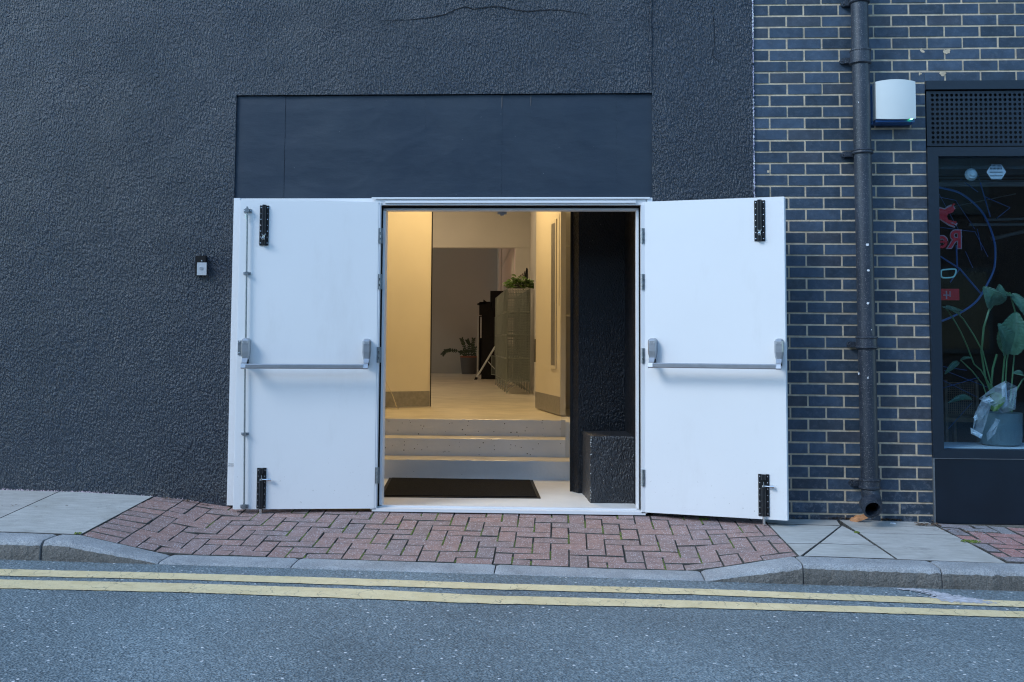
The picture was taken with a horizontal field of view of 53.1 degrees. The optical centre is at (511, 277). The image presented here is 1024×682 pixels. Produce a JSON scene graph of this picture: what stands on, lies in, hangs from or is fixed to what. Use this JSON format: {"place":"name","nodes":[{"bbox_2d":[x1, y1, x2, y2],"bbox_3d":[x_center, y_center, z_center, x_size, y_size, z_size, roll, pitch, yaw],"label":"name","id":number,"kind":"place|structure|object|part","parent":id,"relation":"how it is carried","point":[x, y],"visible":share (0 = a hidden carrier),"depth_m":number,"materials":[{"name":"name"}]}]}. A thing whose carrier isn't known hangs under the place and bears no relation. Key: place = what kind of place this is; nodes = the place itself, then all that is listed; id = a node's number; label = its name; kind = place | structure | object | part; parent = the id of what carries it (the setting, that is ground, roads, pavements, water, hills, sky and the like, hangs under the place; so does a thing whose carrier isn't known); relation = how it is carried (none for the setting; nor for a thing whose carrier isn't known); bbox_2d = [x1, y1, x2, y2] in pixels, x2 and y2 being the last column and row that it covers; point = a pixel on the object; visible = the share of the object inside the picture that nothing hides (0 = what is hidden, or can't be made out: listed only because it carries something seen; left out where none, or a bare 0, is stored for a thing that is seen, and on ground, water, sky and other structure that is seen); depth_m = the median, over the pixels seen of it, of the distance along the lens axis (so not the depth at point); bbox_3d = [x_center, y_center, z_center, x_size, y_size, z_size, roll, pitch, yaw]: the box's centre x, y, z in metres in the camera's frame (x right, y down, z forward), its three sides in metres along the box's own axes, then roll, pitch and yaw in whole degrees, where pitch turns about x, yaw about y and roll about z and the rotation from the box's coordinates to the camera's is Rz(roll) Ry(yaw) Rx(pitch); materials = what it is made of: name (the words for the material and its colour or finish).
{"place":"outdoors","nodes":[
{"label":"outdoors","id":0,"kind":"place"},
{"bbox_2d":[384,212,635,507],"bbox_3d":[-1.377,-0.064,13.825,8.100,4.250,14.179,0,-4,3],"label":"lobby","id":1,"kind":"object","parent":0,"point":[467,264],"visible":0.06,"depth_m":15.62,"materials":[{"name":"beige paint"}]},
{"bbox_2d":[385,212,432,406],"bbox_3d":[-1.042,0.194,9.880,0.534,2.098,0.268,1,-4,-3],"label":"door","id":2,"kind":"structure","parent":1,"relation":"attached to","point":[409,311],"depth_m":9.87,"materials":[{"name":"beige paint"}]},
{"bbox_2d":[385,382,398,408],"bbox_3d":[-1.146,1.002,9.613,0.176,0.445,0.152,1,-4,-5],"label":"cable","id":3,"kind":"object","parent":2,"relation":"hanging from","point":[393,398],"visible":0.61,"depth_m":9.60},
{"bbox_2d":[441,337,476,373],"bbox_3d":[-1.049,1.534,20.327,0.759,0.732,0.360,0,-4,3],"label":"leafy pot plant","id":4,"kind":"object","parent":1,"relation":"on","point":[468,364],"visible":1,"depth_m":20.26,"materials":[{"name":"green plant"}]},
{"bbox_2d":[384,477,540,498],"bbox_3d":[-0.377,1.509,7.381,1.184,0.010,0.956,0,-4,3],"label":"doormat","id":5,"kind":"object","parent":1,"relation":"on","point":[451,488],"visible":0.86,"depth_m":7.29,"materials":[{"name":"rubber"}]},
{"bbox_2d":[384,406,569,479],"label":"steps","id":6,"kind":"structure","parent":1,"relation":"on","point":[489,442],"depth_m":8.17,"materials":[{"name":"paint"}]},
{"bbox_2d":[474,346,494,379],"bbox_3d":[-0.453,1.435,17.223,0.362,0.583,0.074,1,-4,-3],"label":"folding stand","id":7,"kind":"object","parent":1,"relation":"on","point":[484,364],"visible":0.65,"depth_m":17.21,"materials":[{"name":"metal"}]},
{"bbox_2d":[477,315,499,378],"bbox_3d":[-0.354,1.206,17.922,0.454,1.096,0.820,0,-4,3],"label":"black cabinet","id":8,"kind":"object","parent":1,"relation":"on","point":[486,326],"visible":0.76,"depth_m":17.54,"materials":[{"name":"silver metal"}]},
{"bbox_2d":[477,300,489,315],"bbox_3d":[-0.479,0.514,17.802,0.220,0.267,0.400,0,-4,3],"label":"speaker","id":9,"kind":"object","parent":8,"relation":"on","point":[484,307],"visible":0.84,"depth_m":17.60},
{"bbox_2d":[490,291,502,314],"bbox_3d":[-0.247,0.443,17.835,0.236,0.416,0.460,0,-4,3],"label":"speaker","id":10,"kind":"object","parent":8,"relation":"on","point":[494,295],"visible":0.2,"depth_m":17.62},
{"bbox_2d":[491,296,516,385],"bbox_3d":[-0.113,0.918,14.937,0.404,1.291,0.428,0,-4,3],"label":"wire locker","id":11,"kind":"object","parent":1,"relation":"on","point":[495,368],"visible":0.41,"depth_m":14.97,"materials":[{"name":"grey metal"}]},
{"bbox_3d":[-0.259,1.272,14.908,0.007,0.280,0.415,1,-4,-13],"label":"locker door","id":12,"kind":"part","parent":11,"relation":"part of","materials":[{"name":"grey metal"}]},
{"bbox_3d":[-0.233,0.988,14.930,0.007,0.280,0.415,1,-4,-6],"label":"locker door","id":13,"kind":"part","parent":11,"relation":"part of","materials":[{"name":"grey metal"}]},
{"bbox_3d":[-0.226,0.419,14.966,0.007,0.280,0.415,1,-4,-5],"label":"locker door","id":14,"kind":"part","parent":11,"relation":"part of","materials":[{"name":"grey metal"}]},
{"bbox_2d":[501,248,514,343],"bbox_3d":[-0.054,-0.161,18.135,0.108,2.700,4.897,1,-4,-2],"label":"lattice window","id":15,"kind":"structure","parent":1,"relation":"attached to","point":[508,262],"depth_m":17.52,"materials":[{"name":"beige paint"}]},
{"bbox_2d":[497,295,518,385],"bbox_3d":[-0.056,0.890,14.499,0.348,1.291,0.428,0,-4,3],"label":"wire locker","id":16,"kind":"object","parent":1,"relation":"on","point":[508,334],"visible":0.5,"depth_m":14.50,"materials":[{"name":"grey metal"}]},
{"bbox_3d":[-0.194,0.676,14.512,0.007,0.280,0.415,1,-4,-4],"label":"locker door","id":17,"kind":"part","parent":16,"relation":"part of","materials":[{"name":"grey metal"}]},
{"bbox_3d":[-0.193,0.392,14.530,0.007,0.280,0.415,1,-4,-4],"label":"locker door","id":18,"kind":"part","parent":16,"relation":"part of","materials":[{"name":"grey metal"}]},
{"bbox_2d":[498,294,521,386],"bbox_3d":[-0.030,0.863,14.063,0.355,1.291,0.428,0,-4,3],"label":"wire locker","id":19,"kind":"object","parent":1,"relation":"on","point":[499,343],"visible":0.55,"depth_m":14.01,"materials":[{"name":"grey metal"}]},
{"bbox_3d":[-0.175,1.218,14.040,0.007,0.280,0.415,1,-4,-6],"label":"locker door","id":20,"kind":"part","parent":19,"relation":"part of","materials":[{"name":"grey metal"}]},
{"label":"locker door","id":21,"kind":"part","parent":19,"relation":"part of","materials":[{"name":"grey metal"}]},
{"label":"locker door","id":22,"kind":"part","parent":19,"relation":"part of","materials":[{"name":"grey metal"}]},
{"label":"locker door","id":23,"kind":"part","parent":19,"relation":"part of","materials":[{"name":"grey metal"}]},
{"bbox_2d":[500,292,523,388],"bbox_3d":[0.007,0.836,13.627,0.341,1.291,0.428,0,-4,3],"label":"wire locker","id":24,"kind":"object","parent":1,"relation":"on","point":[510,293],"visible":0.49,"depth_m":13.51,"materials":[{"name":"grey metal"}]},
{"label":"locker door","id":25,"kind":"part","parent":24,"relation":"part of","materials":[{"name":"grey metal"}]},
{"bbox_2d":[501,290,526,391],"bbox_3d":[0.029,0.809,13.191,0.355,1.291,0.428,0,-4,3],"label":"wire locker","id":26,"kind":"object","parent":1,"relation":"on","point":[503,343],"visible":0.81,"depth_m":13.07,"materials":[{"name":"grey metal"}]},
{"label":"locker door","id":27,"kind":"part","parent":26,"relation":"part of","materials":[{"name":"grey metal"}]},
{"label":"locker door","id":28,"kind":"part","parent":26,"relation":"part of","materials":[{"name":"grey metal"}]},
{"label":"locker door","id":29,"kind":"part","parent":26,"relation":"part of","materials":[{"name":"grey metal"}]},
{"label":"locker door","id":30,"kind":"part","parent":26,"relation":"part of","materials":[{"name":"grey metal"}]},
{"bbox_2d":[504,288,530,393],"bbox_3d":[0.059,0.781,12.754,0.355,1.291,0.428,0,-4,3],"label":"wire locker","id":31,"kind":"object","parent":1,"relation":"on","point":[528,327],"visible":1,"depth_m":12.56,"materials":[{"name":"grey metal"}]},
{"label":"locker door","id":32,"kind":"part","parent":31,"relation":"part of","materials":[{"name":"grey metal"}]},
{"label":"locker door","id":33,"kind":"part","parent":31,"relation":"part of","materials":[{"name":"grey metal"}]},
{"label":"locker door","id":34,"kind":"part","parent":31,"relation":"part of","materials":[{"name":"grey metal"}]},
{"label":"locker door","id":35,"kind":"part","parent":31,"relation":"part of","materials":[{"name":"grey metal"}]},
{"bbox_2d":[502,274,533,289],"bbox_3d":[0.095,0.050,12.779,0.433,0.198,0.404,-2,-5,38],"label":"pothos plant","id":36,"kind":"object","parent":31,"relation":"on","point":[521,283],"visible":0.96,"depth_m":12.71,"materials":[{"name":"green plant"}]},
{"bbox_2d":[534,339,535,361],"bbox_3d":[0.262,0.816,11.542,0.017,0.261,0.140,0,-4,3],"label":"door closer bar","id":37,"kind":"object","parent":1,"relation":"attached to","point":[534,350],"depth_m":11.47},
{"bbox_2d":[535,212,569,415],"bbox_3d":[0.362,0.172,9.384,0.123,2.098,1.141,1,-4,-11],"label":"door","id":38,"kind":"structure","parent":1,"relation":"attached to","point":[550,389],"depth_m":9.12,"materials":[{"name":"beige paint"}]},
{"bbox_2d":[570,212,635,504],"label":"black pier","id":39,"kind":"structure","parent":1,"relation":"on","point":[602,357],"depth_m":7.22,"materials":[{"name":"paint"}]},
{"bbox_2d":[0,559,1023,681],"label":"road","id":40,"kind":"structure","parent":0,"point":[56,635],"depth_m":4.17,"materials":[{"name":"grey asphalt"}]},
{"bbox_2d":[0,532,1023,590],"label":"kerb","id":41,"kind":"structure","parent":40,"relation":"on","point":[801,570],"depth_m":5.29,"materials":[{"name":"concrete"}]},
{"bbox_2d":[0,579,1023,616],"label":"yellow line","id":42,"kind":"object","parent":40,"relation":"on","point":[261,590],"visible":1,"depth_m":4.76,"materials":[{"name":"paint"}]},
{"bbox_2d":[0,569,1023,606],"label":"yellow line","id":43,"kind":"object","parent":40,"relation":"on","point":[277,579],"visible":1,"depth_m":4.99,"materials":[{"name":"paint"}]},
{"bbox_2d":[10,560,1023,592],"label":"gutter grit","id":44,"kind":"object","parent":40,"relation":"on","point":[560,577],"visible":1,"depth_m":5.21,"materials":[{"name":"gravel"}]},
{"bbox_2d":[899,588,998,604],"bbox_3d":[2.082,1.541,4.957,0.494,0.006,0.201,-3,-5,44],"label":"plaster smear","id":45,"kind":"object","parent":40,"relation":"on","point":[947,597],"visible":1,"depth_m":4.94},
{"bbox_2d":[0,490,1023,572],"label":"pavement","id":46,"kind":"structure","parent":0,"point":[170,527],"depth_m":5.87,"materials":[{"name":"red brick"}]},
{"bbox_2d":[0,0,754,518],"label":"black wall","id":47,"kind":"structure","parent":46,"relation":"on","point":[144,144],"depth_m":6.61,"materials":[{"name":"paint"}]},
{"bbox_2d":[195,256,206,275],"bbox_3d":[-1.995,-0.079,6.582,0.076,0.126,0.040,0,-4,3],"label":"doorbell","id":48,"kind":"object","parent":47,"relation":"attached to","point":[200,265],"visible":1,"depth_m":6.57,"materials":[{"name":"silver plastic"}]},
{"bbox_2d":[227,197,652,516],"bbox_3d":[-0.455,0.626,6.581,2.688,2.272,0.245,0,-4,3],"label":"door frame","id":49,"kind":"object","parent":47,"relation":"attached to","point":[514,204],"visible":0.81,"depth_m":6.51,"materials":[{"name":"white paint"}]},
{"bbox_2d":[233,200,382,513],"bbox_3d":[-1.278,0.495,6.421,0.903,1.978,0.164,1,-4,-4],"label":"door leaf","id":50,"kind":"object","parent":49,"relation":"attached to","point":[308,350],"visible":0.99,"depth_m":6.45,"materials":[{"name":"white paint"}]},
{"bbox_2d":[497,212,506,215],"bbox_3d":[-0.064,-0.427,6.691,0.060,0.042,0.030,0,-4,3],"label":"door magnet","id":51,"kind":"object","parent":49,"relation":"attached to","point":[501,213],"depth_m":6.68,"materials":[{"name":"silver metal"}]},
{"bbox_2d":[640,197,788,524],"bbox_3d":[1.219,0.492,6.241,0.890,1.965,0.164,-1,-4,18],"label":"door leaf","id":52,"kind":"object","parent":49,"relation":"attached to","point":[714,354],"visible":1,"depth_m":6.26,"materials":[{"name":"white paint"}]},
{"bbox_2d":[12,497,998,533],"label":"leaf litter","id":53,"kind":"object","parent":46,"relation":"on","point":[926,524],"visible":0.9,"depth_m":6.30,"materials":[{"name":"brown plant"}]},
{"bbox_2d":[850,514,867,521],"bbox_3d":[2.126,1.468,6.255,0.122,0.050,0.034,-1,-4,26],"label":"dry leaf","id":54,"kind":"object","parent":46,"relation":"on","point":[857,518],"visible":0.77,"depth_m":6.25,"materials":[{"name":"orange plant"}]},
{"bbox_2d":[752,0,1023,523],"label":"brick wall","id":55,"kind":"structure","parent":46,"relation":"on","point":[803,113],"depth_m":6.43,"materials":[{"name":"black brick"}]},
{"bbox_2d":[839,0,881,517],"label":"downpipe","id":56,"kind":"object","parent":55,"relation":"attached to","point":[859,61],"visible":1,"depth_m":6.29,"materials":[{"name":"black metal"}]},
{"bbox_2d":[870,79,915,125],"bbox_3d":[2.385,-1.096,6.404,0.249,0.265,0.139,0,-4,3],"label":"alarm box","id":57,"kind":"object","parent":55,"relation":"attached to","point":[892,102],"visible":0.99,"depth_m":6.35,"materials":[{"name":"plastic"}]},
{"bbox_2d":[925,80,1023,527],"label":"shop window","id":58,"kind":"structure","parent":55,"relation":"attached to","point":[975,119],"depth_m":6.36,"materials":[{"name":"glass"},{"name":"dark painted metal"}]},
{"bbox_2d":[938,158,1023,448],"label":"shop interior","id":59,"kind":"object","parent":58,"relation":"in","point":[1007,226],"visible":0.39,"depth_m":10.28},
{"bbox_2d":[941,289,958,299],"bbox_3d":[2.882,0.109,6.772,0.150,0.075,0.010,0,-4,3],"label":"red plate","id":60,"kind":"object","parent":59,"relation":"attached to","point":[949,294],"visible":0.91,"depth_m":6.77,"materials":[{"name":"red plastic"}]},
{"bbox_2d":[939,203,961,278],"bbox_3d":[2.824,-0.243,6.719,0.236,0.492,0.051,0,-4,3],"label":"window sign","id":61,"kind":"object","parent":59,"relation":"attached to","point":[945,212],"visible":0.62,"depth_m":6.70,"materials":[{"name":"red plastic"}]},
{"bbox_2d":[943,380,979,441],"bbox_3d":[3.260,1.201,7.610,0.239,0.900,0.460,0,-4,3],"label":"cane chair","id":62,"kind":"object","parent":59,"relation":"on","point":[951,417],"visible":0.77,"depth_m":7.41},
{"bbox_2d":[964,159,977,180],"bbox_3d":[2.917,-0.687,6.497,0.080,0.137,0.041,0,-4,3],"label":"round fitting","id":63,"kind":"object","parent":59,"relation":"hanging from","point":[970,174],"visible":1,"depth_m":6.49,"materials":[{"name":"plastic"}]},
{"bbox_2d":[939,175,1009,428],"bbox_3d":[3.192,0.161,7.122,0.580,1.772,0.043,0,-4,3],"label":"neon ring","id":64,"kind":"object","parent":59,"relation":"hanging from","point":[960,269],"visible":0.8,"depth_m":7.14,"materials":[{"name":"glass"}]},
{"bbox_2d":[942,284,1023,446],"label":"bird of paradise plant","id":65,"kind":"object","parent":59,"relation":"on","point":[996,427],"visible":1,"depth_m":6.54,"materials":[{"name":"green plant"}]},
{"bbox_2d":[971,383,1007,437],"bbox_3d":[3.025,0.832,6.423,0.310,0.377,0.082,0,-4,3],"label":"plastic wrap","id":66,"kind":"object","parent":59,"relation":"on","point":[987,400],"visible":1,"depth_m":6.42,"materials":[{"name":"white"}]},
{"bbox_2d":[987,164,1005,179],"bbox_3d":[3.047,-0.667,6.441,0.121,0.097,0.002,0,-4,3],"label":"hexagonal sticker","id":67,"kind":"object","parent":58,"relation":"attached to","point":[996,171],"visible":1,"depth_m":6.44,"materials":[{"name":"paper"}]}
]}

